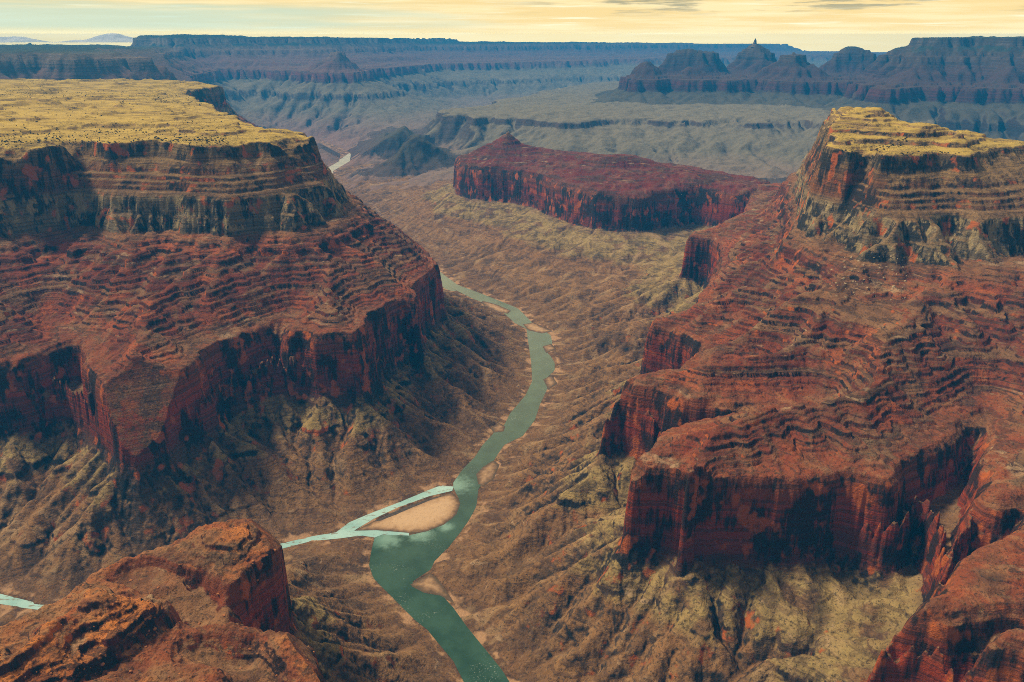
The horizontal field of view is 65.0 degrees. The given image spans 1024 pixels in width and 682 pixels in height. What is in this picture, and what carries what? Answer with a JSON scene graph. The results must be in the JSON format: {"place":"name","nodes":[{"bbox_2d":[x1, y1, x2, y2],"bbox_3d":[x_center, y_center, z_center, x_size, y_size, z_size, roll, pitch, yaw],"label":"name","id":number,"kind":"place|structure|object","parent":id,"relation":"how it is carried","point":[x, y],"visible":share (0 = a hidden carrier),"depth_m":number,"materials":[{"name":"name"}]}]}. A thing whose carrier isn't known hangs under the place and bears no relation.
{"place":"outdoors","nodes":[
{"label":"outdoors","id":0,"kind":"place"},
{"bbox_2d":[0,36,48,41],"bbox_3d":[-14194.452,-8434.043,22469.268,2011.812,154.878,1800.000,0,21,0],"label":"mountain","id":1,"kind":"structure","parent":0,"point":[14,39],"depth_m":22145.73,"materials":[{"name":"stone"}]},
{"bbox_2d":[60,33,132,41],"bbox_3d":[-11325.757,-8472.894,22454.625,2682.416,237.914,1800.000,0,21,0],"label":"mountain","id":2,"kind":"structure","parent":0,"point":[112,37],"depth_m":22000.28,"materials":[{"name":"stone"}]},
{"bbox_2d":[0,43,287,127],"bbox_3d":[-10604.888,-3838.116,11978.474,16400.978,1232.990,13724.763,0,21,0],"label":"canyon rim","id":3,"kind":"object","parent":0,"point":[53,61],"visible":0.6,"depth_m":9144.87,"materials":[{"name":"blue stone"}]},
{"bbox_2d":[0,518,325,681],"bbox_3d":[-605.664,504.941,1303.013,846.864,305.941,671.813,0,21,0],"label":"rock spur","id":4,"kind":"structure","parent":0,"point":[217,642],"depth_m":1267.47,"materials":[{"name":"red stone"}]},
{"bbox_2d":[0,486,452,609],"bbox_3d":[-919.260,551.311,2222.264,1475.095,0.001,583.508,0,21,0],"label":"stream","id":5,"kind":"structure","parent":0,"point":[347,530],"depth_m":2257.75,"materials":[{"name":"liquid"}]},
{"bbox_2d":[329,153,350,172],"bbox_3d":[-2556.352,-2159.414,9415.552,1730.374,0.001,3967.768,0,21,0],"label":"river","id":6,"kind":"structure","parent":0,"point":[342,161],"depth_m":8974.24,"materials":[{"name":"liquid"}]},
{"bbox_2d":[257,123,433,192],"bbox_3d":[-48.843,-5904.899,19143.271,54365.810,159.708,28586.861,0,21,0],"label":"terrain","id":7,"kind":"structure","parent":0,"point":[340,138],"depth_m":9180.91,"materials":[{"name":"stone"}]},
{"bbox_2d":[317,132,389,158],"bbox_3d":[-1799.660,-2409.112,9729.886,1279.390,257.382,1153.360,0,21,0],"label":"hill","id":8,"kind":"structure","parent":0,"point":[360,147],"depth_m":9517.01,"materials":[{"name":"stone"}]},
{"bbox_2d":[243,52,490,135],"bbox_3d":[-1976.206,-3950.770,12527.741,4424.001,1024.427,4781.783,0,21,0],"label":"butte","id":9,"kind":"object","parent":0,"point":[336,89],"visible":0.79,"depth_m":12411.61,"materials":[{"name":"stone"}]},
{"bbox_2d":[351,126,437,159],"bbox_3d":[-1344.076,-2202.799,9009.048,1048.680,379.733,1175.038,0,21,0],"label":"hill","id":10,"kind":"structure","parent":0,"point":[388,146],"depth_m":8769.86,"materials":[{"name":"grey stone"}]},
{"bbox_2d":[356,134,460,176],"bbox_3d":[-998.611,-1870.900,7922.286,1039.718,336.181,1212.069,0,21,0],"label":"hill","id":11,"kind":"structure","parent":0,"point":[416,154],"depth_m":7688.32,"materials":[{"name":"stone"}]},
{"bbox_2d":[440,272,456,290],"bbox_3d":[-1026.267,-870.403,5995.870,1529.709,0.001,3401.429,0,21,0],"label":"river","id":12,"kind":"structure","parent":0,"point":[446,282],"depth_m":4568.85,"materials":[{"name":"liquid"}]},
{"bbox_2d":[0,139,923,681],"bbox_3d":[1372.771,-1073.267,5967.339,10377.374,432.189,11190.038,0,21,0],"label":"terrain","id":13,"kind":"structure","parent":0,"point":[540,571],"depth_m":2235.92,"materials":[{"name":"brown stone"}]},
{"bbox_2d":[0,78,445,464],"bbox_3d":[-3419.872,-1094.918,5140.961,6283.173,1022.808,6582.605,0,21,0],"label":"mesa","id":14,"kind":"structure","parent":13,"relation":"on","point":[162,296],"depth_m":2852.19,"materials":[{"name":"red stone"}]},
{"bbox_2d":[0,82,295,148],"bbox_3d":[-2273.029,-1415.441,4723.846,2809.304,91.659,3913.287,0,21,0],"label":"scrub","id":15,"kind":"object","parent":14,"relation":"on","point":[115,123],"visible":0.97,"depth_m":3179.56,"materials":[{"name":"yellow plant"}]},
{"bbox_2d":[354,492,459,534],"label":"sandbar","id":16,"kind":"structure","parent":13,"relation":"on","point":[432,514],"depth_m":2323.32,"materials":[{"name":"beige sand"}]},
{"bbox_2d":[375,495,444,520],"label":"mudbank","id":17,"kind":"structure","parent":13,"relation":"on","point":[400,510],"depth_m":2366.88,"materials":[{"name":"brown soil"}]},
{"bbox_2d":[411,573,453,602],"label":"sandbar","id":18,"kind":"structure","parent":13,"relation":"on","point":[430,583],"depth_m":2034.72,"materials":[{"name":"beige sand"}]},
{"bbox_2d":[476,461,498,485],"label":"sandbar","id":19,"kind":"structure","parent":13,"relation":"on","point":[485,474],"depth_m":2562.52,"materials":[{"name":"beige sand"}]},
{"bbox_2d":[482,301,509,313],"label":"sandbar","id":20,"kind":"structure","parent":13,"relation":"on","point":[495,307],"depth_m":4139.89,"materials":[{"name":"beige sand"}]},
{"bbox_2d":[491,423,504,432],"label":"sandbar","id":21,"kind":"structure","parent":13,"relation":"on","point":[498,427],"depth_m":2858.72,"materials":[{"name":"beige sand"}]},
{"bbox_2d":[523,322,551,332],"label":"sandbar","id":22,"kind":"structure","parent":13,"relation":"on","point":[534,327],"depth_m":3841.71,"materials":[{"name":"beige sand"}]},
{"bbox_2d":[543,344,555,352],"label":"sandbar","id":23,"kind":"structure","parent":13,"relation":"on","point":[549,348],"depth_m":3596.04,"materials":[{"name":"beige sand"}]},
{"bbox_2d":[543,375,557,389],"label":"sandbar","id":24,"kind":"structure","parent":13,"relation":"on","point":[550,381],"depth_m":3241.83,"materials":[{"name":"beige sand"}]},
{"bbox_2d":[453,131,770,231],"bbox_3d":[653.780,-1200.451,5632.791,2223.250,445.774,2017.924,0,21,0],"label":"butte","id":25,"kind":"object","parent":13,"relation":"on","point":[597,191],"visible":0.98,"depth_m":5055.48,"materials":[{"name":"red stone"}]},
{"bbox_2d":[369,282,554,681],"bbox_3d":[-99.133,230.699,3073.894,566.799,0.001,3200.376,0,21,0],"label":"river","id":26,"kind":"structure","parent":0,"point":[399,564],"depth_m":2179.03,"materials":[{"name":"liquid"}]},
{"bbox_2d":[131,34,886,104],"bbox_3d":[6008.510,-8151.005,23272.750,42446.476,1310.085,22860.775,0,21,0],"label":"canyon rim","id":27,"kind":"object","parent":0,"point":[257,69],"visible":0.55,"depth_m":17185.76,"materials":[{"name":"blue stone"}]},
{"bbox_2d":[0,0,1023,51],"label":"sky","id":28,"kind":"structure","parent":0,"point":[808,25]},
{"bbox_2d":[359,61,672,136],"bbox_3d":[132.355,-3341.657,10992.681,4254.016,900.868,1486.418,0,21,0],"label":"butte","id":29,"kind":"object","parent":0,"point":[646,70],"visible":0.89,"depth_m":10921.57,"materials":[{"name":"blue stone"}]},
{"bbox_2d":[365,72,869,137],"bbox_3d":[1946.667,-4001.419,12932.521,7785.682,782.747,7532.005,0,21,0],"label":"butte","id":30,"kind":"object","parent":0,"point":[736,88],"visible":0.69,"depth_m":10299.94,"materials":[{"name":"stone"}]},
{"bbox_2d":[412,81,936,183],"bbox_3d":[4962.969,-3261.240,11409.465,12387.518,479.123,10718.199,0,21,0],"label":"ridge","id":31,"kind":"structure","parent":0,"point":[766,141],"depth_m":8405.77,"materials":[{"name":"stone"}]},
{"bbox_2d":[658,49,731,75],"bbox_3d":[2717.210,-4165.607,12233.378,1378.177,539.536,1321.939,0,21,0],"label":"butte","id":32,"kind":"object","parent":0,"point":[679,61],"visible":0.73,"depth_m":11963.76,"materials":[{"name":"blue stone"}]},
{"bbox_2d":[673,67,718,78],"bbox_3d":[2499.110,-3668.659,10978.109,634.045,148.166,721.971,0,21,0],"label":"butte","id":33,"kind":"object","parent":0,"point":[689,73],"visible":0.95,"depth_m":10834.46,"materials":[{"name":"blue stone"}]},
{"bbox_2d":[727,44,776,73],"bbox_3d":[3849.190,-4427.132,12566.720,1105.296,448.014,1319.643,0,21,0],"label":"butte","id":34,"kind":"object","parent":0,"point":[756,58],"visible":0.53,"depth_m":12352.28,"materials":[{"name":"blue stone"}]},
{"bbox_2d":[746,52,843,80],"bbox_3d":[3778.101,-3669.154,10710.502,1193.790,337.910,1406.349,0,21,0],"label":"butte","id":35,"kind":"object","parent":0,"point":[793,66],"visible":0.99,"depth_m":10545.60,"materials":[{"name":"blue stone"}]},
{"bbox_2d":[599,106,1023,681],"bbox_3d":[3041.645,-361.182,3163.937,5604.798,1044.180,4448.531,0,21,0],"label":"promontory","id":36,"kind":"structure","parent":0,"point":[784,403],"depth_m":2107.71,"materials":[{"name":"red stone"}]},
{"bbox_2d":[819,46,876,72],"bbox_3d":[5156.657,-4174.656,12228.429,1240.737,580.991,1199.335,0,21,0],"label":"butte","id":37,"kind":"object","parent":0,"point":[851,59],"visible":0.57,"depth_m":11974.63,"materials":[{"name":"blue stone"}]},
{"bbox_2d":[759,36,1023,183],"bbox_3d":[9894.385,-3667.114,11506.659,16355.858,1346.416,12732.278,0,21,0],"label":"canyon rim","id":38,"kind":"object","parent":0,"point":[973,83],"visible":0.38,"depth_m":9166.43,"materials":[{"name":"blue stone"}]}
]}

